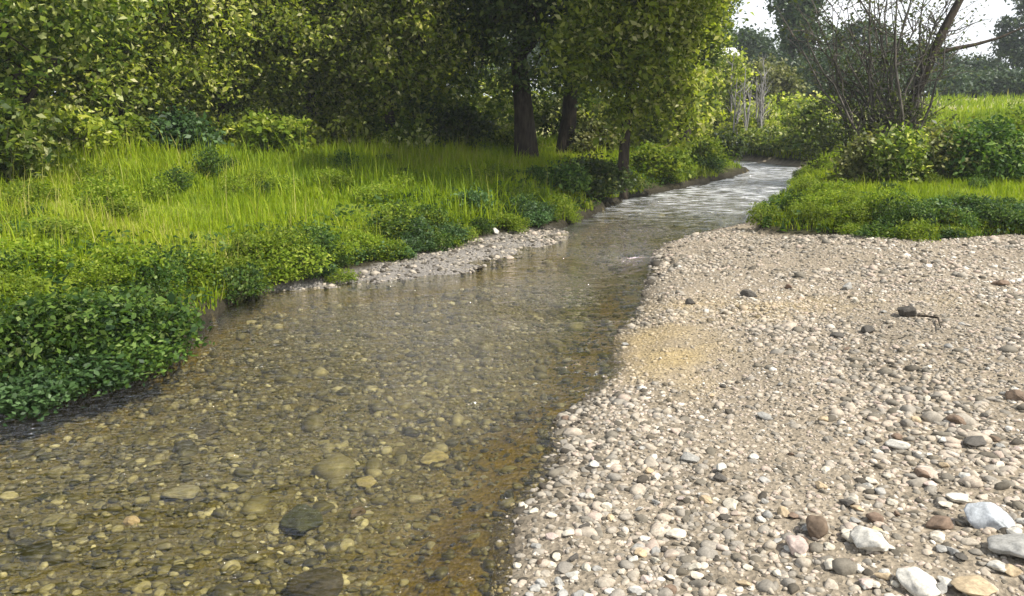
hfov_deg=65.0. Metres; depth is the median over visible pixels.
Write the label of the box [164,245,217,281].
leafy plant
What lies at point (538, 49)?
tree
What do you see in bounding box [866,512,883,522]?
stone
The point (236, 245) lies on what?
leafy plant
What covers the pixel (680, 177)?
leafy plant
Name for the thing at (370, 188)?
meadow weed
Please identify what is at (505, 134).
shrub
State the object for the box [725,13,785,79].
tree
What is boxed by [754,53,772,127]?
sapling
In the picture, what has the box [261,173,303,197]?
meadow weed
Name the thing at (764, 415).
stone
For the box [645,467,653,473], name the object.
stone
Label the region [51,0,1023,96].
sky
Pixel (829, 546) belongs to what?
stone
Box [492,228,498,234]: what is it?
stone
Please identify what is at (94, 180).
meadow weed
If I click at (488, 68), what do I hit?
tree
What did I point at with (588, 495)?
stone
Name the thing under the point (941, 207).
leafy plant
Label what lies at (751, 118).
shrub
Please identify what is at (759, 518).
stone
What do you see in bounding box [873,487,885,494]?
stone
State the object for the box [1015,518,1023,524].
stone
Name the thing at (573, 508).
stone
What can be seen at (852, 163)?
shrub
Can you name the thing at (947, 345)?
stone
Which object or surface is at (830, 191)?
leafy plant
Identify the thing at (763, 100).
sapling
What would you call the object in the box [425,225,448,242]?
leafy plant
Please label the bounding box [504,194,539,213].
leafy plant
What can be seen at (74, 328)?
leafy plant
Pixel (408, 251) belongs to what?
leafy plant
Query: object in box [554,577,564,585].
stone
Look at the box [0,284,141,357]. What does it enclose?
leafy plant
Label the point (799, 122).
shrub
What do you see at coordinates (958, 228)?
leafy plant
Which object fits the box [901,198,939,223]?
leafy plant
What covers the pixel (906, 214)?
leafy plant
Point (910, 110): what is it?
bare tree
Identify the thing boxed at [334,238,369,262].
leafy plant
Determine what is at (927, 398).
stone
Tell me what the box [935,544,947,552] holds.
stone
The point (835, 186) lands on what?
leafy plant
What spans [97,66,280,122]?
bushy tree
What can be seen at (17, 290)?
leafy plant
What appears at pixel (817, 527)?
stone
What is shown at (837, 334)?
stone
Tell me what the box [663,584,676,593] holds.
stone
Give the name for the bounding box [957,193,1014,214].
leafy plant
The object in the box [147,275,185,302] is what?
leafy plant
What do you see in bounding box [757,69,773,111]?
sapling
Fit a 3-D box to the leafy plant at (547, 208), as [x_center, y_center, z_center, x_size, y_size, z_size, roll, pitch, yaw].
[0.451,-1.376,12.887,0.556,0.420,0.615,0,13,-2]
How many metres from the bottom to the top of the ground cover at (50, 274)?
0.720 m
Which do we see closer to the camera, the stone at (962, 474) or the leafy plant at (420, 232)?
the stone at (962, 474)
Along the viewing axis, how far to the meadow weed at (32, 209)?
8.98 m
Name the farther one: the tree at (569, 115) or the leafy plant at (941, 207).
the tree at (569, 115)
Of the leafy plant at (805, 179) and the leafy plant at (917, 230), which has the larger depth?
the leafy plant at (805, 179)
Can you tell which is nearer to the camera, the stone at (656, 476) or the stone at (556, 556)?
the stone at (556, 556)
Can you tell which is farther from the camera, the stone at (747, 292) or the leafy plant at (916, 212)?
the leafy plant at (916, 212)
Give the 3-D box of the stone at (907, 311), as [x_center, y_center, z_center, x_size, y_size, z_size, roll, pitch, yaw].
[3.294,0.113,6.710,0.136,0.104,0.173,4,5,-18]
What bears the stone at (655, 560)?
on the ground at (470, 571)
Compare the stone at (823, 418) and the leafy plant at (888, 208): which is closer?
the stone at (823, 418)
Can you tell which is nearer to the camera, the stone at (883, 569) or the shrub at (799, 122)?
the stone at (883, 569)
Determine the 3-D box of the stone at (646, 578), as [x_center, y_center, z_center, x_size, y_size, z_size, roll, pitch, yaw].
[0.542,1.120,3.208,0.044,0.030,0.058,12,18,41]
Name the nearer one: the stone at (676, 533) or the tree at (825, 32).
the stone at (676, 533)
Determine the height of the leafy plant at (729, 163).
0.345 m
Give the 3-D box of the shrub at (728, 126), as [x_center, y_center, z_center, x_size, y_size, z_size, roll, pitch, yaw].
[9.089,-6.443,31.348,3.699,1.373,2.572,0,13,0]
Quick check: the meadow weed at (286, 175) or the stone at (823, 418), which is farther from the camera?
the meadow weed at (286, 175)
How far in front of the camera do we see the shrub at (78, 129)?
14.00 m
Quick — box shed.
[700,48,739,55]
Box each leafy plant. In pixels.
[0,233,84,274]
[0,244,40,272]
[0,249,33,273]
[0,249,33,277]
[0,266,49,297]
[0,279,38,305]
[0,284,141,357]
[0,290,143,367]
[0,296,70,384]
[0,362,93,425]
[10,341,145,397]
[13,342,136,389]
[23,307,140,361]
[41,291,104,328]
[43,355,96,402]
[65,298,154,353]
[66,260,143,291]
[70,260,117,279]
[71,284,134,298]
[72,234,175,282]
[80,286,131,302]
[83,278,214,363]
[83,332,194,389]
[85,294,185,358]
[88,356,141,394]
[107,262,185,293]
[109,318,179,347]
[112,344,157,379]
[117,297,188,354]
[118,253,185,301]
[119,276,180,305]
[122,242,186,272]
[145,299,192,319]
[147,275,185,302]
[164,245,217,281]
[172,252,230,290]
[178,248,221,275]
[203,259,273,304]
[205,248,271,289]
[222,230,275,259]
[224,244,256,257]
[236,265,280,295]
[241,232,289,263]
[255,241,338,283]
[257,222,320,261]
[258,228,310,269]
[266,240,325,268]
[271,262,318,281]
[280,230,346,260]
[287,220,341,251]
[288,252,324,279]
[314,260,340,276]
[319,268,359,283]
[322,239,355,263]
[328,253,354,266]
[332,238,368,263]
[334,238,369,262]
[337,226,372,253]
[338,234,382,246]
[346,232,391,248]
[351,235,387,258]
[360,241,381,261]
[361,213,423,241]
[369,215,419,236]
[371,199,423,228]
[371,238,407,262]
[377,240,422,257]
[383,200,424,224]
[384,210,431,231]
[385,236,413,260]
[385,243,415,258]
[395,232,424,252]
[400,214,442,246]
[403,222,439,241]
[413,205,451,228]
[416,202,452,224]
[417,238,434,251]
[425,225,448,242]
[427,226,459,252]
[432,219,470,244]
[446,233,470,246]
[450,183,493,212]
[452,222,483,240]
[469,215,500,234]
[487,211,524,228]
[496,201,535,216]
[503,194,535,215]
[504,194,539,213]
[504,215,532,233]
[509,210,534,220]
[512,191,541,210]
[522,206,553,227]
[532,201,556,221]
[537,187,551,199]
[543,192,577,219]
[548,210,560,220]
[565,210,581,224]
[609,155,636,166]
[629,172,642,187]
[662,171,696,182]
[691,154,703,165]
[693,167,706,175]
[697,154,729,174]
[722,159,734,168]
[741,201,786,225]
[777,191,807,207]
[783,215,796,221]
[787,193,830,207]
[787,202,812,214]
[789,178,817,193]
[790,169,808,177]
[791,174,820,189]
[792,172,810,179]
[797,165,816,176]
[799,201,829,223]
[800,185,827,194]
[800,197,821,209]
[801,189,829,197]
[805,182,835,191]
[807,219,834,227]
[808,177,857,192]
[812,189,839,200]
[813,204,843,216]
[815,188,855,196]
[818,161,837,170]
[819,174,834,180]
[819,195,838,204]
[820,211,848,227]
[822,192,861,205]
[827,203,853,215]
[829,198,872,226]
[830,221,863,234]
[834,194,865,204]
[841,199,872,219]
[844,187,861,194]
[850,220,909,239]
[861,184,905,211]
[862,225,907,238]
[867,202,888,215]
[869,193,921,227]
[872,208,910,229]
[876,181,906,191]
[884,193,919,205]
[885,188,918,203]
[888,217,942,241]
[893,205,913,221]
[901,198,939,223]
[910,206,940,227]
[913,198,958,222]
[920,195,964,212]
[923,198,968,224]
[924,172,943,185]
[924,195,968,206]
[934,192,989,215]
[936,224,972,239]
[939,224,974,238]
[943,188,964,198]
[946,207,983,235]
[948,200,988,221]
[953,223,982,236]
[955,211,988,228]
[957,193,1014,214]
[963,202,987,222]
[965,174,991,189]
[975,199,1023,229]
[984,203,1005,221]
[992,196,1020,203]
[999,221,1017,229]
[1002,208,1023,228]
[1006,201,1023,214]
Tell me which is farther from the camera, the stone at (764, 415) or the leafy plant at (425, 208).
the leafy plant at (425, 208)
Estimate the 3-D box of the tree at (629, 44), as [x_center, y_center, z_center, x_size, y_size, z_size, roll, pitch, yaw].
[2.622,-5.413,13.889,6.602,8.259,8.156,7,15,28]
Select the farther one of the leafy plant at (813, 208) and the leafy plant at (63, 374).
the leafy plant at (813, 208)
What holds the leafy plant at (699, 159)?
on the ground at (470, 571)
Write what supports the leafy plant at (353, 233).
on the ground at (470, 571)
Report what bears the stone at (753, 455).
on the ground at (470, 571)
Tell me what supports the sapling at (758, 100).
on the ground at (470, 571)
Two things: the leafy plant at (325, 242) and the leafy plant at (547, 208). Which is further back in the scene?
the leafy plant at (547, 208)
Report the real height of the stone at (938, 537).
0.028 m
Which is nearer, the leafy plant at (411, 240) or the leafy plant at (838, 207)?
the leafy plant at (411, 240)
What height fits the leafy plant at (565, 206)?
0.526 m
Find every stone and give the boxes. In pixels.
[7,527,24,539]
[123,515,139,526]
[161,485,199,498]
[195,423,218,438]
[280,504,322,532]
[285,567,343,595]
[349,506,365,519]
[356,475,376,487]
[420,450,448,465]
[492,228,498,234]
[513,562,521,568]
[518,502,527,507]
[529,507,538,512]
[530,584,540,591]
[531,543,541,547]
[535,578,546,586]
[545,532,558,539]
[546,512,556,518]
[547,561,556,567]
[552,552,560,560]
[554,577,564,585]
[557,588,568,595]
[561,415,568,419]
[562,529,574,535]
[565,571,579,577]
[569,553,578,561]
[570,506,577,511]
[573,590,586,595]
[579,522,589,527]
[581,563,590,571]
[585,492,594,498]
[588,460,598,467]
[592,565,601,570]
[600,502,611,510]
[604,588,614,594]
[607,514,613,520]
[609,459,618,463]
[617,568,625,574]
[629,555,637,561]
[629,588,645,595]
[631,543,644,547]
[634,547,646,557]
[635,440,641,445]
[639,535,649,540]
[641,575,652,583]
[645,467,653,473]
[651,546,659,554]
[651,557,659,563]
[652,473,660,479]
[652,499,660,505]
[654,527,663,531]
[660,546,667,551]
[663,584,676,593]
[665,574,674,579]
[666,528,686,537]
[672,506,682,510]
[680,452,699,462]
[685,298,694,304]
[687,562,701,570]
[690,571,703,579]
[699,495,712,503]
[713,472,726,481]
[716,462,726,470]
[719,513,730,520]
[723,498,737,509]
[736,580,751,585]
[740,289,757,296]
[741,563,752,570]
[748,453,758,458]
[756,508,764,512]
[756,515,765,522]
[757,411,772,420]
[759,476,770,482]
[761,498,768,503]
[763,510,772,517]
[772,568,781,575]
[773,538,781,542]
[777,506,789,517]
[783,545,789,551]
[785,535,808,555]
[788,512,798,517]
[794,552,806,557]
[806,515,828,538]
[815,481,827,488]
[818,416,827,421]
[821,466,829,471]
[823,542,834,550]
[824,558,833,569]
[830,332,844,337]
[839,499,854,506]
[841,528,851,533]
[842,282,851,289]
[842,531,852,542]
[848,494,858,502]
[849,517,860,523]
[850,505,863,511]
[850,525,888,550]
[857,563,863,572]
[858,439,865,444]
[858,578,872,588]
[861,325,874,333]
[865,477,878,483]
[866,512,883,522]
[872,448,883,453]
[872,580,880,587]
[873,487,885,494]
[874,572,891,579]
[877,530,888,536]
[878,568,889,572]
[882,473,891,477]
[884,593,895,595]
[885,439,910,449]
[886,499,897,505]
[890,580,899,587]
[891,433,902,439]
[896,566,940,595]
[897,306,916,316]
[911,416,920,422]
[914,468,930,477]
[922,365,931,368]
[923,395,930,400]
[923,480,937,485]
[925,515,953,529]
[929,533,944,542]
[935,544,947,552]
[936,582,947,593]
[937,575,952,586]
[938,501,952,507]
[939,436,945,441]
[939,462,949,467]
[943,343,952,347]
[944,410,952,413]
[945,492,968,502]
[946,414,965,424]
[946,546,959,554]
[950,575,997,595]
[954,552,967,560]
[958,472,970,477]
[964,436,986,446]
[964,502,1014,529]
[980,413,989,417]
[986,560,1006,571]
[987,533,1023,557]
[989,435,1000,441]
[990,280,1009,285]
[995,461,1004,466]
[996,443,1005,447]
[1005,389,1023,401]
[1005,426,1011,430]
[1005,564,1022,576]
[1006,527,1022,533]
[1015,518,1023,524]
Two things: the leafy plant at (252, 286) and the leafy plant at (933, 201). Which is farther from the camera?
the leafy plant at (933, 201)
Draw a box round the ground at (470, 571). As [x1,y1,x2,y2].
[0,97,1023,595]
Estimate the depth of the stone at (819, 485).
3.80 m
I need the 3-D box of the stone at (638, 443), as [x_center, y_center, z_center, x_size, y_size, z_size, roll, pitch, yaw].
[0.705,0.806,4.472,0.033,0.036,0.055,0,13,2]
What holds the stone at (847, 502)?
on the ground at (470, 571)
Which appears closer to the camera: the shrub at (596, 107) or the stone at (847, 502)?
the stone at (847, 502)
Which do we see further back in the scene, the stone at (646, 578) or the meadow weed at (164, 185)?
the meadow weed at (164, 185)
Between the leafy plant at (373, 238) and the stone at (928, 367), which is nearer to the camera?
the stone at (928, 367)
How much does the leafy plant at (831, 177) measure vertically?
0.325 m
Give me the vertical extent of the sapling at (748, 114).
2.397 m
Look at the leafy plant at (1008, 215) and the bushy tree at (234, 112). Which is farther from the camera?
the bushy tree at (234, 112)
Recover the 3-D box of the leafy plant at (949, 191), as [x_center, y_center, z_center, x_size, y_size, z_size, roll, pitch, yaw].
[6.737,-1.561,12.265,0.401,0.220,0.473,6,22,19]
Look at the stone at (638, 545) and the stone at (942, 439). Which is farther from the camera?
the stone at (942, 439)
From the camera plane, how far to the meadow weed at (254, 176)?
12.03 m
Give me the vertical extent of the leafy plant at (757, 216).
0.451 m
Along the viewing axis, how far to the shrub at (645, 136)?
23.37 m
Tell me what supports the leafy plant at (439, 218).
on the ground at (470, 571)
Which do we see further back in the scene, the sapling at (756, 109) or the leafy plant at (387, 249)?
the sapling at (756, 109)
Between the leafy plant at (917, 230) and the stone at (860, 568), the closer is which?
the stone at (860, 568)
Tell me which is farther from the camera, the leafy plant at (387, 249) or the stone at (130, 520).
the leafy plant at (387, 249)
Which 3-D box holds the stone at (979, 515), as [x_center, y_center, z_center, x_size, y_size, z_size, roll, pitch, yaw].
[2.020,0.936,3.385,0.217,0.140,0.118,5,14,20]
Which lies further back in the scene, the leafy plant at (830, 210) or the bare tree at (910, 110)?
the bare tree at (910, 110)
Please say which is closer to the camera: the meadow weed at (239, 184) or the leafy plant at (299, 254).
the leafy plant at (299, 254)
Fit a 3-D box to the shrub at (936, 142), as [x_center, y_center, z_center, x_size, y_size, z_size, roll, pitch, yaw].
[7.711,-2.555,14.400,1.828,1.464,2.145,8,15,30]
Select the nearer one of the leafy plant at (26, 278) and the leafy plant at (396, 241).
the leafy plant at (26, 278)
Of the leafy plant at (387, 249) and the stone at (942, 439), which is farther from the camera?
the leafy plant at (387, 249)
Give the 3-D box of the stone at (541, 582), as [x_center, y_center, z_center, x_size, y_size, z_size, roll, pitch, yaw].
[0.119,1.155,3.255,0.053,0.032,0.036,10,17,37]
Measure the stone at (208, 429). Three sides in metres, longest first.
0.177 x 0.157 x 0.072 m
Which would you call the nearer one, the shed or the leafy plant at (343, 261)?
the leafy plant at (343, 261)
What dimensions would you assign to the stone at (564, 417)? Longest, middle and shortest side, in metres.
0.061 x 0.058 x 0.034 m
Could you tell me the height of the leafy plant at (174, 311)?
0.643 m
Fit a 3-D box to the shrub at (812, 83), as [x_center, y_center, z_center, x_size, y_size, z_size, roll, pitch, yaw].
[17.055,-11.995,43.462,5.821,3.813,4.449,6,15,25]
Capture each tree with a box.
[0,0,187,179]
[4,0,266,137]
[32,54,179,121]
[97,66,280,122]
[118,0,341,121]
[170,82,345,126]
[214,0,411,127]
[268,30,453,125]
[274,0,500,130]
[342,5,535,131]
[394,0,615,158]
[445,37,509,86]
[489,33,556,89]
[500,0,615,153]
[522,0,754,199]
[528,39,560,87]
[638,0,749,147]
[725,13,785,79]
[757,0,840,67]
[764,0,1023,168]
[775,17,843,73]
[823,16,911,81]
[901,32,964,75]
[935,51,1009,91]
[978,0,1023,70]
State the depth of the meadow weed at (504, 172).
14.85 m
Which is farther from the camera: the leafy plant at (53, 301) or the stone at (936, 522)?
the leafy plant at (53, 301)
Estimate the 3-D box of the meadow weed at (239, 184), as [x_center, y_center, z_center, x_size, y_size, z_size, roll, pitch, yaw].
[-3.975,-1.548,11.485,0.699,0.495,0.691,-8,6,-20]
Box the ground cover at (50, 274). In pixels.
[0,156,1023,366]
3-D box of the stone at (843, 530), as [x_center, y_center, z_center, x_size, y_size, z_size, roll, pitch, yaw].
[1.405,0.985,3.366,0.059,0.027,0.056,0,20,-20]
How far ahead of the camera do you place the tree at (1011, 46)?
55.22 m
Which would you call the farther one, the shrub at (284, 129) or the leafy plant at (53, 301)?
the shrub at (284, 129)
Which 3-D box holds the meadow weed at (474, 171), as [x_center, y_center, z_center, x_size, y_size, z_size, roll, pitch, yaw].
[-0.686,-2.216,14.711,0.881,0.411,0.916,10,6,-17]
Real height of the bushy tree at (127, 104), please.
6.286 m
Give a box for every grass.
[0,109,744,314]
[536,91,1023,240]
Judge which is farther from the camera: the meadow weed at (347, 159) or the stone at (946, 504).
the meadow weed at (347, 159)
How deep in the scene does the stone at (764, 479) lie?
3.93 m
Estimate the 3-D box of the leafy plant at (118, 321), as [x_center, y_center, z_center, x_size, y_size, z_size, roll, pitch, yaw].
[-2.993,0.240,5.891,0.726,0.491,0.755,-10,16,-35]
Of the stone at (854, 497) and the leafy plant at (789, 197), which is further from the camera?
the leafy plant at (789, 197)
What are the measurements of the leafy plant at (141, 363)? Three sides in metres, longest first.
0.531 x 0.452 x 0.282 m
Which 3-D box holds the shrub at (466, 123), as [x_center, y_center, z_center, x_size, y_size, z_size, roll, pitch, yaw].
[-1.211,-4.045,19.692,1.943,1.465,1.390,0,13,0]
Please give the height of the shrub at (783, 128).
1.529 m
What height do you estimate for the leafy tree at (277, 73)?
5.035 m
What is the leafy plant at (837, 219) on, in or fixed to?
on the ground at (470, 571)
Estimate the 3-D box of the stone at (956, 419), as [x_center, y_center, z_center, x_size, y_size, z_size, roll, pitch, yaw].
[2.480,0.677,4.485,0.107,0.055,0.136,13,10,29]
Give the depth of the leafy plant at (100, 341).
5.51 m
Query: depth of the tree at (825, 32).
62.46 m
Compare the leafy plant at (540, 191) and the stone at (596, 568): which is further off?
the leafy plant at (540, 191)
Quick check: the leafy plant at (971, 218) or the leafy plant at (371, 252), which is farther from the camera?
the leafy plant at (971, 218)
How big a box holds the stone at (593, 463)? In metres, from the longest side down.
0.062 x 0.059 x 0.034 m
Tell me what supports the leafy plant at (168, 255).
on the ground at (470, 571)
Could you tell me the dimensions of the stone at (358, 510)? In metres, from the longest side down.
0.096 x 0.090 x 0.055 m
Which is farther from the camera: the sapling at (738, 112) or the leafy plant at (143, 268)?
the sapling at (738, 112)
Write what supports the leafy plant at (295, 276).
on the ground at (470, 571)
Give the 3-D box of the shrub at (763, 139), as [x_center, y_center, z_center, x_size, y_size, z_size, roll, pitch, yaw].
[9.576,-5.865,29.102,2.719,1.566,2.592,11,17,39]
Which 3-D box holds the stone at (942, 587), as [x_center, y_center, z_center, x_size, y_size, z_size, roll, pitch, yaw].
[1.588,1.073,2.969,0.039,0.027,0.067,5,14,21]
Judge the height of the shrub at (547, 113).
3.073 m
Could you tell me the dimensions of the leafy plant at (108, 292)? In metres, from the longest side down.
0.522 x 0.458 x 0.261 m
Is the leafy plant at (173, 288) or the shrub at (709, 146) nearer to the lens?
the leafy plant at (173, 288)
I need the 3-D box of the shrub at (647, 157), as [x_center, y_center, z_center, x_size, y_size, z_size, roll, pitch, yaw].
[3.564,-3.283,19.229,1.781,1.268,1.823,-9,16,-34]
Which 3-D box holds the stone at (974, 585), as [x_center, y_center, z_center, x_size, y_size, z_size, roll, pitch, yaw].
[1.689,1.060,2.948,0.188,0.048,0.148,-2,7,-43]
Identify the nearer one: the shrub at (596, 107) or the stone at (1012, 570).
the stone at (1012, 570)
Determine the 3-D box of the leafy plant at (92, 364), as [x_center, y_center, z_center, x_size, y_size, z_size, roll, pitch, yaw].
[-2.920,0.492,5.491,0.719,0.401,0.820,6,15,25]
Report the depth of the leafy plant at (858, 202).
11.25 m
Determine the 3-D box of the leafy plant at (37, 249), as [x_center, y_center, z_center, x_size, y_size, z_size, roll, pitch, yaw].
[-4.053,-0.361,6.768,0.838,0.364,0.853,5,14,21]
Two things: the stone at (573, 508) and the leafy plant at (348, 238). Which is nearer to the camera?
the stone at (573, 508)
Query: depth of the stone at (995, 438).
4.20 m
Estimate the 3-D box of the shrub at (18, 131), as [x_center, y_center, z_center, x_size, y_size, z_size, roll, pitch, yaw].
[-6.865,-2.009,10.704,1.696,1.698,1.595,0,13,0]
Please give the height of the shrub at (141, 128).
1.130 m
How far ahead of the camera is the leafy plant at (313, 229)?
9.28 m
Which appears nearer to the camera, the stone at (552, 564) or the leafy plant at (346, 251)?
the stone at (552, 564)
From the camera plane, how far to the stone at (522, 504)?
3.92 m
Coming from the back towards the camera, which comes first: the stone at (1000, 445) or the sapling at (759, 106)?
the sapling at (759, 106)
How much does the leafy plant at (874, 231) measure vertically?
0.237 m
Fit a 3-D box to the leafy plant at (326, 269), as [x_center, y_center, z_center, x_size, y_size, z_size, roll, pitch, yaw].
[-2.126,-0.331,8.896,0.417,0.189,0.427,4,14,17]
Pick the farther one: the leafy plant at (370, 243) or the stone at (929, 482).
the leafy plant at (370, 243)
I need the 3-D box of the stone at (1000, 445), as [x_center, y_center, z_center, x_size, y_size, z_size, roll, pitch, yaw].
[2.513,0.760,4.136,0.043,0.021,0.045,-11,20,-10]
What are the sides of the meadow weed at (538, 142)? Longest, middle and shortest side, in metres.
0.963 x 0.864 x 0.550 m
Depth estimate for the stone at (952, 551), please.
3.17 m
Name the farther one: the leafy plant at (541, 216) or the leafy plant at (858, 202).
the leafy plant at (541, 216)
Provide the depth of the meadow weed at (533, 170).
15.29 m
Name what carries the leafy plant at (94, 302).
on the ground at (470, 571)
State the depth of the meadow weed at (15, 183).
10.54 m
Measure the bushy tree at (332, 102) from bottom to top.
6.305 m
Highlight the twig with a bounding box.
[917,314,940,327]
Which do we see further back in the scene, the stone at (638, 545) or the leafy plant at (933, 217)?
the leafy plant at (933, 217)
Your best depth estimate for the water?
9.35 m
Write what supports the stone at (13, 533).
on the ground at (470, 571)
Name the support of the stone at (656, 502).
on the ground at (470, 571)
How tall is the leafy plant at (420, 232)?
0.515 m
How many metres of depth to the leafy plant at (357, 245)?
9.43 m
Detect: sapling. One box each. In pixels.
[726,53,738,121]
[728,77,746,137]
[734,92,746,137]
[739,77,755,119]
[740,62,753,136]
[741,92,754,129]
[751,85,769,127]
[752,89,772,123]
[753,86,774,128]
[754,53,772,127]
[755,73,763,118]
[755,76,764,129]
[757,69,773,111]
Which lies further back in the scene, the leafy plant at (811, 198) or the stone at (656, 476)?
the leafy plant at (811, 198)
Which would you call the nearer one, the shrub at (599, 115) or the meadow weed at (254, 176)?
the meadow weed at (254, 176)
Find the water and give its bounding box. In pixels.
[0,161,801,568]
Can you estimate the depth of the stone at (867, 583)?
3.02 m
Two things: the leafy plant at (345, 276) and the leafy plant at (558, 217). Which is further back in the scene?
the leafy plant at (558, 217)
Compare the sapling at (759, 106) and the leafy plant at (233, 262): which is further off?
the sapling at (759, 106)
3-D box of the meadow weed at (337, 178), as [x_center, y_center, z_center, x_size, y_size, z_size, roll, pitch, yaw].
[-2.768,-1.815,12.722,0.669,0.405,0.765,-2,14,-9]
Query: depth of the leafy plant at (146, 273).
6.92 m
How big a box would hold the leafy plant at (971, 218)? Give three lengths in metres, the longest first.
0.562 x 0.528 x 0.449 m
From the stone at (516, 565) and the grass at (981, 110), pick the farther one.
the grass at (981, 110)
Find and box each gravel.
[0,206,747,595]
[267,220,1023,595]
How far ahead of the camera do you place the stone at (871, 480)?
3.83 m
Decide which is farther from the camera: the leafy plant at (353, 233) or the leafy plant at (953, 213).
the leafy plant at (953, 213)
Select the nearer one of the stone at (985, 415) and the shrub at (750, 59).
the stone at (985, 415)
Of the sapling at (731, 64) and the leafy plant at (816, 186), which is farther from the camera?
the sapling at (731, 64)
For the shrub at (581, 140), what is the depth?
20.35 m
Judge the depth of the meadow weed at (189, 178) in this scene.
11.97 m
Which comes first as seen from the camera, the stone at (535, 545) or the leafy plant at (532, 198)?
the stone at (535, 545)
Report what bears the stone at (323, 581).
on the ground at (470, 571)
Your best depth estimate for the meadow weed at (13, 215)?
8.49 m
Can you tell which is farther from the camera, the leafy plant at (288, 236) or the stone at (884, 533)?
the leafy plant at (288, 236)
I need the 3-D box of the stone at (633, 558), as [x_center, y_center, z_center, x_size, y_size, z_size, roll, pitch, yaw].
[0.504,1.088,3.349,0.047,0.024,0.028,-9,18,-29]
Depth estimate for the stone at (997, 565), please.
3.06 m
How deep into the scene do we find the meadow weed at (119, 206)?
9.41 m
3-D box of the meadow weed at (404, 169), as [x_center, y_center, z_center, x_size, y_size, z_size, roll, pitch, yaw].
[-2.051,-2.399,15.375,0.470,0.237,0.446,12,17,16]
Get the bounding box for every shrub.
[0,83,66,186]
[32,92,128,154]
[103,107,166,152]
[142,99,233,149]
[202,110,263,146]
[239,108,316,157]
[300,111,376,148]
[363,111,439,152]
[404,76,487,123]
[425,102,501,151]
[460,74,536,131]
[475,118,513,148]
[527,157,595,193]
[531,73,604,139]
[547,150,644,196]
[564,118,619,156]
[577,80,674,146]
[577,87,609,133]
[629,138,702,179]
[630,66,725,150]
[667,64,749,95]
[675,133,737,165]
[691,35,763,138]
[694,73,781,135]
[708,127,750,161]
[711,115,782,140]
[713,56,769,101]
[719,90,825,123]
[726,52,816,108]
[736,114,788,153]
[759,108,844,133]
[767,46,829,99]
[774,124,851,151]
[777,94,864,152]
[781,41,884,104]
[822,125,915,185]
[825,32,910,94]
[857,119,947,184]
[900,64,1010,97]
[915,114,994,180]
[928,110,1023,179]
[951,64,1023,97]
[972,101,1023,170]
[994,66,1023,97]
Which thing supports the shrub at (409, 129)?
on the ground at (470, 571)
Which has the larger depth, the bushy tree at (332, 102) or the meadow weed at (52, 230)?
the bushy tree at (332, 102)
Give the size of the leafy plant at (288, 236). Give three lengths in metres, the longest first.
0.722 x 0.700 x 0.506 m
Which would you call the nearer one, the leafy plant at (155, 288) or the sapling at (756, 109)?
the leafy plant at (155, 288)
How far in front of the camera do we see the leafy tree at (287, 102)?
18.22 m
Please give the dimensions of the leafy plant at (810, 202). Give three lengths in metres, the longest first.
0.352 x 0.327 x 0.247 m
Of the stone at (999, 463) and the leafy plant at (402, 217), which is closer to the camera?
the stone at (999, 463)
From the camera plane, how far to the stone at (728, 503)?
3.73 m
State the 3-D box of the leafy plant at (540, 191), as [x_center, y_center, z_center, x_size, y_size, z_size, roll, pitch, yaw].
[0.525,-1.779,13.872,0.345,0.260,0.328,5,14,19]
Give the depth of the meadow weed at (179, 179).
11.29 m
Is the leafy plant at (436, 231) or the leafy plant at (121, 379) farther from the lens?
the leafy plant at (436, 231)
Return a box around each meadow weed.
[0,177,65,201]
[0,185,47,209]
[0,205,33,226]
[0,219,48,240]
[2,178,34,187]
[3,213,95,245]
[18,204,53,220]
[22,211,84,240]
[37,218,110,236]
[67,176,144,212]
[68,172,138,197]
[70,160,119,180]
[94,197,149,217]
[128,175,146,185]
[135,176,183,203]
[151,164,199,192]
[174,171,199,184]
[185,143,231,177]
[207,174,258,200]
[221,156,244,170]
[225,173,268,188]
[243,164,275,180]
[248,180,273,197]
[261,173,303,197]
[275,172,303,186]
[299,151,328,166]
[307,166,344,185]
[315,172,357,191]
[324,149,364,172]
[350,180,403,203]
[375,152,393,162]
[375,171,424,190]
[394,167,414,173]
[451,165,491,181]
[481,164,518,182]
[496,186,539,198]
[521,165,548,176]
[537,134,548,146]
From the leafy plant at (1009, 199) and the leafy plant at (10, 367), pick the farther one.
the leafy plant at (1009, 199)
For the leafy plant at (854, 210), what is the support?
on the ground at (470, 571)
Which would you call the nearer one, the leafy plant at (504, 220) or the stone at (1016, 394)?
the stone at (1016, 394)
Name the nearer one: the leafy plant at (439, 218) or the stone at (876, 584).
the stone at (876, 584)
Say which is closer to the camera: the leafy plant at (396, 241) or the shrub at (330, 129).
the leafy plant at (396, 241)
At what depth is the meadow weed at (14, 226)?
8.10 m
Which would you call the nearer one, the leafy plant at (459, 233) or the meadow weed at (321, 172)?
the leafy plant at (459, 233)
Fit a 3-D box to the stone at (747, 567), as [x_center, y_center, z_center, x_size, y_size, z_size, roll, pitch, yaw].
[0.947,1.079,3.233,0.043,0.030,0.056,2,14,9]
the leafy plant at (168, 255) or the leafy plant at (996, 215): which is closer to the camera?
the leafy plant at (168, 255)
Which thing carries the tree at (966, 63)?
on the ground at (470, 571)

